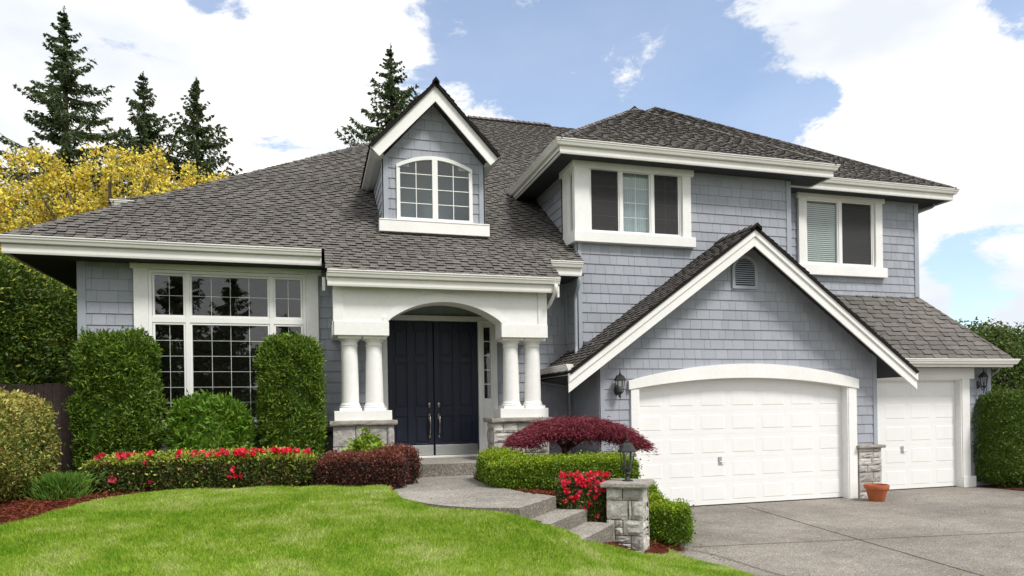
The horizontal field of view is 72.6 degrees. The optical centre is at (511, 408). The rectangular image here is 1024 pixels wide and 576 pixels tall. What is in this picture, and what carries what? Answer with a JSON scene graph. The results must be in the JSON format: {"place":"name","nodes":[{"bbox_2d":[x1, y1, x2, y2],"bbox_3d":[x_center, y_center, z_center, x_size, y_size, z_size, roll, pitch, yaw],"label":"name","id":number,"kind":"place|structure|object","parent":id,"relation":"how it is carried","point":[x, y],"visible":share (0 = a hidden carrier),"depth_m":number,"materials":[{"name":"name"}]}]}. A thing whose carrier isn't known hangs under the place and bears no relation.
{"place":"outdoors","nodes":[
{"label":"outdoors","id":0,"kind":"place"},
{"bbox_2d":[0,468,685,554],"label":"mulch bed","id":1,"kind":"object","parent":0,"point":[653,549],"visible":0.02,"depth_m":9.10,"materials":[{"name":"brown wood"}]},
{"bbox_2d":[0,385,65,501],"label":"variegated hedge","id":2,"kind":"object","parent":1,"relation":"on","point":[27,450],"visible":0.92,"depth_m":9.32,"materials":[{"name":"green plant"}]},
{"bbox_2d":[0,383,75,474],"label":"wooden fence","id":3,"kind":"object","parent":1,"relation":"on","point":[61,393],"visible":0.21,"depth_m":12.62,"materials":[{"name":"brown wood"}]},
{"bbox_2d":[0,251,77,415],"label":"boundary hedge","id":4,"kind":"object","parent":1,"relation":"on","point":[38,323],"visible":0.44,"depth_m":15.07,"materials":[{"name":"green plant"}]},
{"bbox_2d":[20,470,104,500],"bbox_3d":[-6.090,1.051,9.434,1.000,0.443,1.006,-1,0,-16],"label":"feathery plant","id":5,"kind":"object","parent":1,"relation":"on","point":[52,485],"visible":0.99,"depth_m":9.32,"materials":[{"name":"green plant"}]},
{"bbox_2d":[61,325,169,475],"bbox_3d":[-6.332,0.011,11.262,1.439,2.746,1.405,-1,0,-16],"label":"arborvitae","id":6,"kind":"object","parent":1,"relation":"on","point":[116,401],"visible":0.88,"depth_m":10.80,"materials":[{"name":"green plant"}]},
{"bbox_2d":[79,445,319,493],"bbox_3d":[-4.636,0.962,10.539,3.463,0.792,1.041,-1,0,-16],"label":"azalea hedge","id":7,"kind":"object","parent":1,"relation":"on","point":[152,470],"visible":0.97,"depth_m":10.23,"materials":[{"name":"green plant"}]},
{"bbox_2d":[158,388,257,451],"bbox_3d":[-4.946,0.470,11.412,1.591,1.621,1.311,-1,0,-16],"label":"round shrub","id":8,"kind":"object","parent":1,"relation":"on","point":[197,421],"visible":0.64,"depth_m":11.06,"materials":[{"name":"green plant"}]},
{"bbox_2d":[251,330,329,469],"bbox_3d":[-3.792,-0.044,12.013,1.317,2.647,1.209,-1,0,-16],"label":"arborvitae","id":9,"kind":"object","parent":1,"relation":"on","point":[291,392],"visible":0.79,"depth_m":11.63,"materials":[{"name":"green plant"}]},
{"bbox_2d":[310,446,410,488],"bbox_3d":[-2.316,0.977,10.725,1.532,0.770,0.902,-1,0,-16],"label":"barberry hedge","id":10,"kind":"object","parent":1,"relation":"on","point":[385,466],"visible":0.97,"depth_m":10.46,"materials":[{"name":"red plant"}]},
{"bbox_2d":[341,427,393,452],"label":"leafy shrub","id":11,"kind":"object","parent":1,"relation":"on","point":[365,441],"visible":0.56,"depth_m":11.73,"materials":[{"name":"green plant"}]},
{"bbox_2d":[379,442,422,484],"bbox_3d":[-1.860,0.930,11.408,0.807,0.794,0.906,-1,0,-16],"label":"barberry hedge","id":12,"kind":"object","parent":1,"relation":"on","point":[411,456],"visible":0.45,"depth_m":11.22,"materials":[{"name":"red plant"}]},
{"bbox_2d":[473,445,643,492],"bbox_3d":[0.701,0.956,11.393,2.611,0.739,1.798,-1,0,-16],"label":"boxwood hedge","id":13,"kind":"object","parent":1,"relation":"on","point":[498,467],"visible":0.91,"depth_m":10.70,"materials":[{"name":"green plant"}]},
{"bbox_2d":[502,414,657,460],"bbox_3d":[1.133,0.713,12.123,3.026,1.270,1.868,-1,0,-16],"label":"weeping maple","id":14,"kind":"object","parent":1,"relation":"on","point":[569,430],"visible":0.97,"depth_m":11.65,"materials":[{"name":"red plant"}]},
{"bbox_2d":[552,469,610,522],"bbox_3d":[1.001,1.329,9.752,0.885,0.978,0.830,-1,0,1],"label":"azalea bush","id":15,"kind":"object","parent":1,"relation":"on","point":[578,490],"visible":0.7,"depth_m":9.46,"materials":[{"name":"red plant"}]},
{"bbox_2d":[600,435,653,552],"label":"lamp pillar","id":16,"kind":"structure","parent":1,"relation":"on","point":[627,508],"depth_m":9.21,"materials":[{"name":"stone"}]},
{"bbox_2d":[647,478,695,548],"bbox_3d":[2.162,1.561,10.472,1.069,0.945,1.526,-1,0,-16],"label":"boxwood clump","id":17,"kind":"object","parent":1,"relation":"on","point":[671,521],"visible":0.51,"depth_m":9.95,"materials":[{"name":"green plant"}]},
{"bbox_2d":[0,483,757,575],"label":"lawn","id":18,"kind":"structure","parent":0,"point":[410,551],"depth_m":7.28,"materials":[{"name":"plant"}]},
{"bbox_2d":[532,507,613,542],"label":"entry steps","id":19,"kind":"structure","parent":18,"relation":"on","point":[573,520],"depth_m":8.90,"materials":[{"name":"grey concrete"}]},
{"bbox_2d":[393,475,555,518],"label":"walkway","id":20,"kind":"structure","parent":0,"point":[464,495],"depth_m":9.50,"materials":[{"name":"grey concrete"}]},
{"bbox_2d":[0,0,1023,378],"label":"sky","id":21,"kind":"structure","parent":0,"point":[933,90],"materials":[{"name":"white"}]},
{"bbox_2d":[670,486,1023,575],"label":"driveway","id":22,"kind":"structure","parent":0,"point":[926,512],"depth_m":10.87,"materials":[{"name":"grey concrete"}]},
{"bbox_2d":[0,77,1020,506],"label":"house","id":23,"kind":"structure","parent":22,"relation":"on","point":[716,313],"depth_m":14.27,"materials":[{"name":"grey wood"}]},
{"bbox_2d":[129,262,320,430],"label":"window","id":24,"kind":"structure","parent":23,"relation":"in","point":[209,323],"depth_m":13.73,"materials":[{"name":"plastic"}]},
{"bbox_2d":[387,320,434,455],"bbox_3d":[-2.022,-0.399,13.972,0.917,2.719,0.168,-1,0,-16],"label":"front door","id":25,"kind":"structure","parent":23,"relation":"in","point":[409,343],"depth_m":14.00,"materials":[{"name":"wood"}]},
{"bbox_2d":[433,321,478,454],"bbox_3d":[-1.131,-0.412,14.227,0.910,2.719,0.168,-1,0,-16],"label":"front door","id":26,"kind":"structure","parent":23,"relation":"in","point":[455,360],"depth_m":14.25,"materials":[{"name":"wood"}]},
{"bbox_2d":[419,456,529,492],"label":"porch floor","id":27,"kind":"structure","parent":23,"relation":"attached to","point":[449,466],"depth_m":12.53,"materials":[{"name":"grey concrete"}]},
{"bbox_2d":[568,170,572,233],"bbox_3d":[1.257,-4.249,14.402,0.100,1.280,0.270,-1,0,-16],"label":"window","id":28,"kind":"structure","parent":23,"relation":"in","point":[570,173],"depth_m":14.49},
{"bbox_2d":[559,160,695,248],"bbox_3d":[2.459,-4.193,14.877,2.790,1.770,0.910,-1,0,-16],"label":"window","id":29,"kind":"structure","parent":23,"relation":"in","point":[613,203],"depth_m":14.59,"materials":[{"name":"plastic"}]},
{"bbox_2d":[639,378,842,506],"bbox_3d":[4.819,0.656,14.502,5.040,2.657,0.111,-1,0,-16],"label":"garage door","id":30,"kind":"structure","parent":23,"relation":"in","point":[727,441],"depth_m":14.50,"materials":[{"name":"paint"}]},
{"bbox_2d":[795,192,887,277],"bbox_3d":[7.846,-4.144,17.211,2.630,2.030,0.890,-1,0,-16],"label":"window","id":31,"kind":"structure","parent":23,"relation":"in","point":[837,235],"depth_m":16.92,"materials":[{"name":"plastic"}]},
{"bbox_2d":[877,380,955,489],"bbox_3d":[9.365,0.617,16.481,2.970,2.597,0.111,-1,0,-16],"label":"garage door","id":32,"kind":"structure","parent":23,"relation":"in","point":[916,428],"depth_m":16.56,"materials":[{"name":"paint"}]},
{"bbox_2d":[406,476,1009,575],"bbox_3d":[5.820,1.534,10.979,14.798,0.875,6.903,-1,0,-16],"label":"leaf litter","id":33,"kind":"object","parent":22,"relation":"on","point":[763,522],"visible":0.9,"depth_m":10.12,"materials":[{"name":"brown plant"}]},
{"bbox_2d":[863,483,889,501],"bbox_3d":[7.644,1.771,14.616,0.490,0.347,0.490,-1,0,-16],"label":"flower pot","id":34,"kind":"object","parent":22,"relation":"on","point":[876,492],"visible":1,"depth_m":14.47,"materials":[{"name":"ceramic"}]},
{"bbox_2d":[979,481,1023,490],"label":"side bed","id":35,"kind":"object","parent":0,"point":[1010,487],"visible":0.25,"depth_m":16.62,"materials":[{"name":"brown soil"}]},
{"bbox_2d":[956,317,1023,397],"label":"laurel tree","id":36,"kind":"object","parent":35,"relation":"on","point":[996,336],"visible":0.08,"depth_m":23.56,"materials":[{"name":"green plant"}]},
{"bbox_2d":[971,387,1023,486],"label":"laurel hedge","id":37,"kind":"object","parent":35,"relation":"on","point":[1000,438],"visible":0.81,"depth_m":16.39,"materials":[{"name":"green plant"}]},
{"bbox_2d":[991,318,1023,389],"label":"laurel tree","id":38,"kind":"object","parent":35,"relation":"on","point":[1018,331],"visible":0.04,"depth_m":25.96,"materials":[{"name":"green plant"}]},
{"label":"ground","id":39,"kind":"structure","parent":0,"visible":0},
{"bbox_2d":[5,192,68,230],"bbox_3d":[-16.421,-2.889,24.070,8.428,9.227,4.077,-1,0,-16],"label":"leafy tree","id":40,"kind":"object","parent":39,"relation":"on","point":[38,207],"visible":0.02,"depth_m":23.58,"materials":[{"name":"yellow plant"}]},
{"bbox_2d":[0,6,161,221],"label":"conifer","id":41,"kind":"object","parent":39,"relation":"on","point":[60,119],"visible":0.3,"depth_m":27.85,"materials":[{"name":"green plant"}]},
{"bbox_2d":[0,138,229,289],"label":"flowering tree","id":42,"kind":"object","parent":39,"relation":"on","point":[41,185],"visible":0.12,"depth_m":19.76,"materials":[{"name":"yellow plant"}]},
{"bbox_2d":[60,71,206,199],"bbox_3d":[-16.306,-6.486,30.588,9.740,16.783,10.244,-1,0,-16],"label":"conifer","id":43,"kind":"object","parent":39,"relation":"on","point":[147,133],"visible":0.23,"depth_m":30.52,"materials":[{"name":"green plant"}]},
{"bbox_2d":[151,77,243,191],"bbox_3d":[-13.884,-6.635,32.180,8.896,17.008,9.096,-1,0,6],"label":"conifer","id":44,"kind":"object","parent":39,"relation":"on","point":[204,143],"visible":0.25,"depth_m":31.54,"materials":[{"name":"green plant"}]},
{"bbox_2d":[318,43,419,154],"bbox_3d":[-4.843,-6.920,29.416,8.906,17.304,11.040,-1,0,7],"label":"conifer","id":45,"kind":"object","parent":39,"relation":"on","point":[391,93],"visible":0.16,"depth_m":29.42,"materials":[{"name":"green plant"}]}
]}

